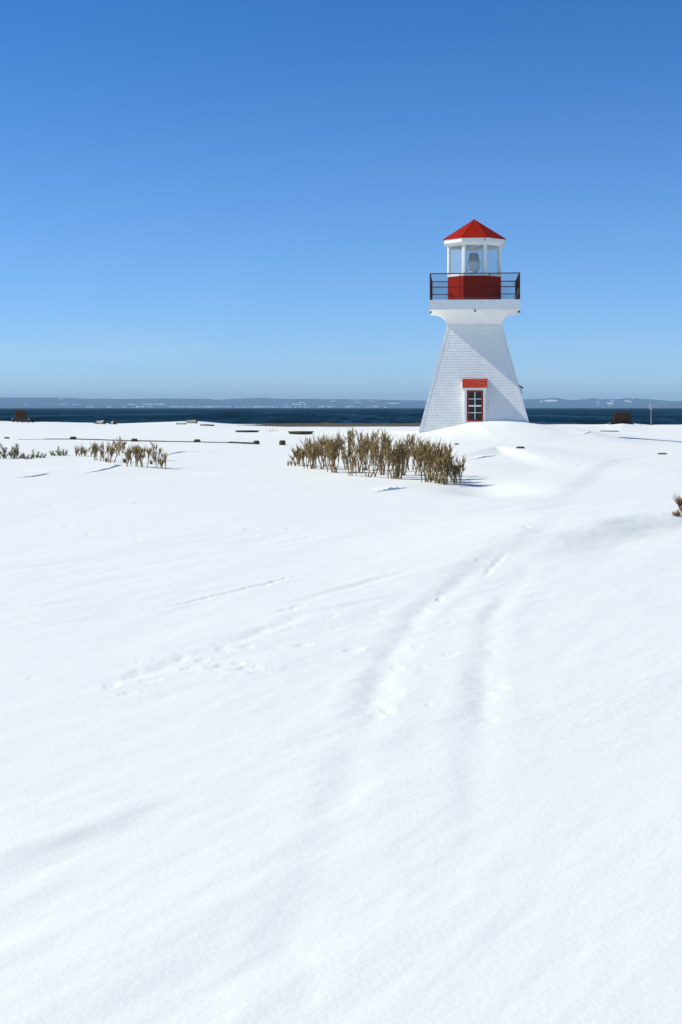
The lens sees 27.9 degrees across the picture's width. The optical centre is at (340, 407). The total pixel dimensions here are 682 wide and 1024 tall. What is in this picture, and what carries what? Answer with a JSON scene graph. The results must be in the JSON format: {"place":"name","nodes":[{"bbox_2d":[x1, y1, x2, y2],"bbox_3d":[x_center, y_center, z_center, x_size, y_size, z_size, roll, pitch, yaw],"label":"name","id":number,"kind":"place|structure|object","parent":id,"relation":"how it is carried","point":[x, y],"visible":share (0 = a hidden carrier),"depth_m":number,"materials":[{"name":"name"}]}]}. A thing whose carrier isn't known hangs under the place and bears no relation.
{"place":"outdoors","nodes":[
{"label":"outdoors","id":0,"kind":"place"},
{"bbox_2d":[226,423,420,426],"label":"beach","id":1,"kind":"structure","parent":0,"point":[342,424],"depth_m":112.27,"materials":[{"name":"white snow"}]},
{"bbox_2d":[12,410,33,422],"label":"bench","id":2,"kind":"object","parent":1,"relation":"on","point":[20,415],"visible":0.8,"depth_m":104.32,"materials":[{"name":"brown wood"}]},
{"bbox_2d":[94,420,105,423],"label":"driftwood log","id":3,"kind":"object","parent":1,"relation":"on","point":[101,422],"visible":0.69,"depth_m":99.80,"materials":[{"name":"beige wood"}]},
{"bbox_2d":[186,420,197,422],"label":"driftwood log","id":4,"kind":"object","parent":1,"relation":"on","point":[191,421],"visible":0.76,"depth_m":99.18,"materials":[{"name":"beige wood"}]},
{"bbox_2d":[608,412,633,424],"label":"bench","id":5,"kind":"object","parent":1,"relation":"on","point":[622,417],"visible":0.94,"depth_m":103.77,"materials":[{"name":"brown wood"}]},
{"bbox_2d":[649,404,651,425],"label":"sign post","id":6,"kind":"object","parent":1,"relation":"on","point":[650,406],"visible":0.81,"depth_m":104.31,"materials":[{"name":"silver metal"}]},
{"bbox_2d":[0,421,681,1023],"bbox_3d":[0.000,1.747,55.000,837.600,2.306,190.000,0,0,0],"label":"snow ground","id":7,"kind":"structure","parent":0,"point":[282,741],"depth_m":6.79,"materials":[{"name":"white snow"}]},
{"bbox_2d":[0,445,16,458],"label":"shrub","id":8,"kind":"object","parent":7,"relation":"on","point":[4,455],"visible":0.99,"depth_m":38.78,"materials":[{"name":"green plant"}]},
{"bbox_2d":[12,443,23,457],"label":"shrub","id":9,"kind":"object","parent":7,"relation":"on","point":[16,448],"visible":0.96,"depth_m":39.02,"materials":[{"name":"green plant"}]},
{"bbox_2d":[0,473,49,477],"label":"snow drift","id":10,"kind":"object","parent":7,"relation":"on","point":[11,476],"visible":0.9,"depth_m":29.54,"materials":[{"name":"white snow"}]},
{"bbox_2d":[23,454,33,458],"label":"shrub","id":11,"kind":"object","parent":7,"relation":"on","point":[25,457],"visible":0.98,"depth_m":38.57,"materials":[{"name":"green plant"}]},
{"bbox_2d":[30,449,46,457],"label":"shrub","id":12,"kind":"object","parent":7,"relation":"on","point":[37,456],"visible":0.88,"depth_m":39.35,"materials":[{"name":"green plant"}]},
{"bbox_2d":[47,446,62,455],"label":"shrub","id":13,"kind":"object","parent":7,"relation":"on","point":[57,452],"visible":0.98,"depth_m":40.53,"materials":[{"name":"green plant"}]},
{"bbox_2d":[74,445,82,455],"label":"shrub","id":14,"kind":"object","parent":7,"relation":"on","point":[77,451],"visible":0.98,"depth_m":40.33,"materials":[{"name":"brown plant"}]},
{"bbox_2d":[82,447,95,456],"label":"shrub","id":15,"kind":"object","parent":7,"relation":"on","point":[84,451],"visible":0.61,"depth_m":40.04,"materials":[{"name":"brown plant"}]},
{"bbox_2d":[90,442,101,460],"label":"shrub","id":16,"kind":"object","parent":7,"relation":"on","point":[93,448],"visible":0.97,"depth_m":37.80,"materials":[{"name":"brown plant"}]},
{"bbox_2d":[74,465,122,473],"bbox_3d":[-5.614,1.445,32.890,0.467,0.132,4.406,0,0,10],"label":"snow drift","id":17,"kind":"object","parent":7,"relation":"on","point":[95,470],"visible":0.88,"depth_m":31.94,"materials":[{"name":"white snow"}]},
{"bbox_2d":[98,442,109,460],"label":"shrub","id":18,"kind":"object","parent":7,"relation":"on","point":[102,453],"visible":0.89,"depth_m":37.53,"materials":[{"name":"brown plant"}]},
{"bbox_2d":[106,438,124,462],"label":"shrub","id":19,"kind":"object","parent":7,"relation":"on","point":[111,451],"visible":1,"depth_m":36.64,"materials":[{"name":"brown plant"}]},
{"bbox_2d":[112,436,120,455],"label":"shrub","id":20,"kind":"object","parent":7,"relation":"on","point":[118,443],"visible":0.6,"depth_m":40.76,"materials":[{"name":"brown plant"}]},
{"bbox_2d":[121,439,126,452],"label":"shrub","id":21,"kind":"object","parent":7,"relation":"on","point":[123,443],"visible":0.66,"depth_m":41.81,"materials":[{"name":"brown plant"}]},
{"bbox_2d":[122,445,139,466],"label":"shrub","id":22,"kind":"object","parent":7,"relation":"on","point":[128,453],"visible":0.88,"depth_m":33.39,"materials":[{"name":"brown plant"}]},
{"bbox_2d":[18,439,252,443],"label":"barrier rail","id":23,"kind":"object","parent":7,"relation":"on","point":[162,441],"visible":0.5,"depth_m":51.45,"materials":[{"name":"wood"}]},
{"bbox_2d":[131,446,144,466],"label":"shrub","id":24,"kind":"object","parent":7,"relation":"on","point":[133,449],"visible":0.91,"depth_m":33.15,"materials":[{"name":"brown plant"}]},
{"bbox_2d":[135,444,154,467],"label":"shrub","id":25,"kind":"object","parent":7,"relation":"on","point":[148,452],"visible":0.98,"depth_m":32.89,"materials":[{"name":"brown plant"}]},
{"bbox_2d":[149,439,164,459],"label":"shrub","id":26,"kind":"object","parent":7,"relation":"on","point":[159,450],"visible":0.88,"depth_m":37.65,"materials":[{"name":"brown plant"}]},
{"bbox_2d":[150,452,167,467],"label":"shrub","id":27,"kind":"object","parent":7,"relation":"on","point":[153,456],"visible":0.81,"depth_m":33.09,"materials":[{"name":"brown plant"}]},
{"bbox_2d":[158,454,167,468],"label":"shrub","id":28,"kind":"object","parent":7,"relation":"on","point":[162,461],"visible":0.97,"depth_m":32.68,"materials":[{"name":"brown plant"}]},
{"bbox_2d":[169,450,224,454],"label":"snow drift","id":29,"kind":"object","parent":7,"relation":"on","point":[200,451],"visible":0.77,"depth_m":43.15,"materials":[{"name":"white snow"}]},
{"bbox_2d":[235,430,258,431],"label":"picnic table","id":30,"kind":"object","parent":7,"relation":"on","point":[246,430],"visible":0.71,"depth_m":65.67,"materials":[{"name":"grey wood"}]},
{"bbox_2d":[279,440,285,444],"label":"timber post","id":31,"kind":"object","parent":7,"relation":"on","point":[282,442],"visible":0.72,"depth_m":48.86,"materials":[{"name":"brown wood"}]},
{"bbox_2d":[287,459,299,465],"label":"shrub","id":32,"kind":"object","parent":7,"relation":"on","point":[295,463],"visible":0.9,"depth_m":35.04,"materials":[{"name":"brown plant"}]},
{"bbox_2d":[288,445,303,465],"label":"shrub","id":33,"kind":"object","parent":7,"relation":"on","point":[294,455],"visible":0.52,"depth_m":35.16,"materials":[{"name":"brown plant"}]},
{"bbox_2d":[288,431,313,433],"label":"picnic table","id":34,"kind":"object","parent":7,"relation":"on","point":[300,432],"visible":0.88,"depth_m":61.58,"materials":[{"name":"grey wood"}]},
{"bbox_2d":[293,444,312,466],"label":"shrub","id":35,"kind":"object","parent":7,"relation":"on","point":[299,450],"visible":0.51,"depth_m":34.48,"materials":[{"name":"brown plant"}]},
{"bbox_2d":[299,432,316,467],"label":"shrub","id":36,"kind":"object","parent":7,"relation":"on","point":[315,465],"visible":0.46,"depth_m":33.66,"materials":[{"name":"brown plant"}]},
{"bbox_2d":[299,445,318,468],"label":"shrub","id":37,"kind":"object","parent":7,"relation":"on","point":[314,456],"visible":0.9,"depth_m":33.14,"materials":[{"name":"brown plant"}]},
{"bbox_2d":[303,433,325,468],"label":"shrub","id":38,"kind":"object","parent":7,"relation":"on","point":[318,449],"visible":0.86,"depth_m":32.97,"materials":[{"name":"brown plant"}]},
{"bbox_2d":[317,436,341,471],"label":"shrub","id":39,"kind":"object","parent":7,"relation":"on","point":[321,446],"visible":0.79,"depth_m":31.71,"materials":[{"name":"brown plant"}]},
{"bbox_2d":[322,431,340,466],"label":"shrub","id":40,"kind":"object","parent":7,"relation":"on","point":[329,444],"visible":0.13,"depth_m":34.23,"materials":[{"name":"brown plant"}]},
{"bbox_2d":[323,434,341,472],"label":"shrub","id":41,"kind":"object","parent":7,"relation":"on","point":[332,448],"visible":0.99,"depth_m":31.41,"materials":[{"name":"brown plant"}]},
{"bbox_2d":[337,426,357,469],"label":"shrub","id":42,"kind":"object","parent":7,"relation":"on","point":[344,447],"visible":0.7,"depth_m":32.55,"materials":[{"name":"brown plant"}]},
{"bbox_2d":[340,451,357,475],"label":"shrub","id":43,"kind":"object","parent":7,"relation":"on","point":[353,461],"visible":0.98,"depth_m":30.16,"materials":[{"name":"brown plant"}]},
{"bbox_2d":[343,427,368,473],"bbox_3d":[0.341,0.983,31.186,0.585,1.177,0.727,0,0,0],"label":"shrub","id":44,"kind":"object","parent":7,"relation":"on","point":[353,444],"visible":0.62,"depth_m":31.24,"materials":[{"name":"brown plant"}]},
{"bbox_2d":[355,430,379,469],"bbox_3d":[0.600,1.010,32.496,0.510,1.099,0.500,0,0,-40],"label":"shrub","id":45,"kind":"object","parent":7,"relation":"on","point":[367,450],"visible":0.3,"depth_m":32.55,"materials":[{"name":"brown plant"}]},
{"bbox_2d":[351,434,391,476],"bbox_3d":[0.670,1.056,29.593,0.906,1.042,0.443,0,0,0],"label":"shrub","id":46,"kind":"object","parent":7,"relation":"on","point":[380,455],"visible":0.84,"depth_m":29.52,"materials":[{"name":"brown plant"}]},
{"bbox_2d":[367,427,384,465],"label":"shrub","id":47,"kind":"object","parent":7,"relation":"on","point":[374,436],"visible":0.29,"depth_m":34.78,"materials":[{"name":"brown plant"}]},
{"bbox_2d":[360,428,395,474],"bbox_3d":[0.812,0.973,30.419,0.814,1.210,0.443,0,0,0],"label":"shrub","id":48,"kind":"object","parent":7,"relation":"on","point":[385,447],"visible":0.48,"depth_m":30.37,"materials":[{"name":"brown plant"}]},
{"bbox_2d":[368,441,391,471],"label":"shrub","id":49,"kind":"object","parent":7,"relation":"on","point":[377,454],"visible":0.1,"depth_m":31.73,"materials":[{"name":"brown plant"}]},
{"bbox_2d":[371,486,407,492],"bbox_3d":[0.917,1.513,25.730,0.722,0.078,2.380,0,0,0],"label":"snow drift","id":50,"kind":"object","parent":7,"relation":"on","point":[379,489],"visible":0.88,"depth_m":25.54,"materials":[{"name":"white snow"}]},
{"bbox_2d":[383,439,410,478],"bbox_3d":[1.169,1.090,28.945,0.580,0.981,0.360,0,0,0],"label":"shrub","id":51,"kind":"object","parent":7,"relation":"on","point":[398,460],"visible":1,"depth_m":28.92,"materials":[{"name":"brown plant"}]},
{"bbox_2d":[386,440,408,478],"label":"shrub","id":52,"kind":"object","parent":7,"relation":"on","point":[392,460],"visible":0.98,"depth_m":28.92,"materials":[{"name":"brown plant"}]},
{"bbox_2d":[396,432,415,475],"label":"shrub","id":53,"kind":"object","parent":7,"relation":"on","point":[409,452],"visible":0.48,"depth_m":30.19,"materials":[{"name":"brown plant"}]},
{"bbox_2d":[403,434,420,469],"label":"shrub","id":54,"kind":"object","parent":7,"relation":"on","point":[409,440],"visible":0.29,"depth_m":32.35,"materials":[{"name":"brown plant"}]},
{"bbox_2d":[410,437,423,474],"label":"shrub","id":55,"kind":"object","parent":7,"relation":"on","point":[417,466],"visible":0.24,"depth_m":30.68,"materials":[{"name":"brown plant"}]},
{"bbox_2d":[410,440,435,470],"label":"shrub","id":56,"kind":"object","parent":7,"relation":"on","point":[426,461],"visible":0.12,"depth_m":31.87,"materials":[{"name":"brown plant"}]},
{"bbox_2d":[410,437,454,482],"bbox_3d":[1.884,1.084,28.047,0.806,1.036,0.688,0,0,42],"label":"shrub","id":57,"kind":"object","parent":7,"relation":"on","point":[419,453],"visible":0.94,"depth_m":28.04,"materials":[{"name":"brown plant"}]},
{"bbox_2d":[420,442,444,480],"bbox_3d":[1.861,1.138,28.572,0.372,0.920,0.660,0,0,-28],"label":"shrub","id":58,"kind":"object","parent":7,"relation":"on","point":[428,462],"visible":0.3,"depth_m":28.57,"materials":[{"name":"brown plant"}]},
{"bbox_2d":[433,474,448,484],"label":"shrub","id":59,"kind":"object","parent":7,"relation":"on","point":[443,479],"visible":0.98,"depth_m":27.69,"materials":[{"name":"brown plant"}]},
{"bbox_2d":[432,444,449,478],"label":"shrub","id":60,"kind":"object","parent":7,"relation":"on","point":[435,461],"visible":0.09,"depth_m":29.02,"materials":[{"name":"brown plant"}]},
{"bbox_2d":[426,439,456,482],"bbox_3d":[2.052,1.097,27.914,0.591,1.051,0.540,0,0,-20],"label":"shrub","id":61,"kind":"object","parent":7,"relation":"on","point":[445,460],"visible":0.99,"depth_m":27.90,"materials":[{"name":"brown plant"}]},
{"bbox_2d":[431,441,451,475],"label":"shrub","id":62,"kind":"object","parent":7,"relation":"on","point":[447,452],"visible":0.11,"depth_m":29.92,"materials":[{"name":"brown plant"}]},
{"bbox_2d":[439,452,454,481],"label":"shrub","id":63,"kind":"object","parent":7,"relation":"on","point":[440,469],"visible":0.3,"depth_m":28.40,"materials":[{"name":"brown plant"}]},
{"bbox_2d":[445,463,461,484],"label":"shrub","id":64,"kind":"object","parent":7,"relation":"on","point":[456,471],"visible":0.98,"depth_m":27.88,"materials":[{"name":"brown plant"}]},
{"bbox_2d":[453,454,465,478],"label":"shrub","id":65,"kind":"object","parent":7,"relation":"on","point":[462,465],"visible":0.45,"depth_m":29.21,"materials":[{"name":"brown plant"}]},
{"bbox_2d":[418,219,528,432],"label":"lighthouse","id":66,"kind":"object","parent":7,"relation":"on","point":[474,379],"visible":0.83,"depth_m":62.72,"materials":[{"name":"white paint"}]},
{"bbox_2d":[466,252,480,272],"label":"beacon lamp","id":67,"kind":"object","parent":66,"relation":"in","point":[473,263],"visible":0.91,"depth_m":64.28,"materials":[{"name":"white"}]},
{"bbox_2d":[467,390,482,420],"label":"window frame","id":68,"kind":"structure","parent":66,"relation":"in","point":[474,397],"depth_m":62.11,"materials":[{"name":"red wood"}]},
{"bbox_2d":[460,454,496,459],"bbox_3d":[3.905,1.428,39.539,0.545,0.086,4.182,0,0,21],"label":"snow drift","id":69,"kind":"object","parent":7,"relation":"on","point":[482,456],"visible":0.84,"depth_m":39.68,"materials":[{"name":"white snow"}]},
{"bbox_2d":[672,492,681,511],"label":"shrub","id":70,"kind":"object","parent":7,"relation":"on","point":[679,502],"visible":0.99,"depth_m":19.04,"materials":[{"name":"brown plant"}]},
{"bbox_2d":[672,509,681,515],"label":"shrub","id":71,"kind":"object","parent":7,"relation":"on","point":[675,513],"visible":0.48,"depth_m":18.61,"materials":[{"name":"brown plant"}]},
{"bbox_2d":[0,408,681,424],"bbox_3d":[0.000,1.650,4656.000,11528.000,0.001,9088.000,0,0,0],"label":"sea","id":72,"kind":"structure","parent":0,"point":[666,416],"depth_m":292.76,"materials":[{"name":"blue liquid"}]},
{"bbox_2d":[0,397,681,407],"bbox_3d":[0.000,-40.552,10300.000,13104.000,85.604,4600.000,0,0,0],"label":"hills","id":73,"kind":"structure","parent":0,"point":[47,402],"depth_m":9885.31,"materials":[{"name":"blue"}]},
{"bbox_2d":[0,0,681,400],"label":"sky","id":74,"kind":"structure","parent":0,"point":[200,199],"materials":[{"name":"blue"}]}
]}

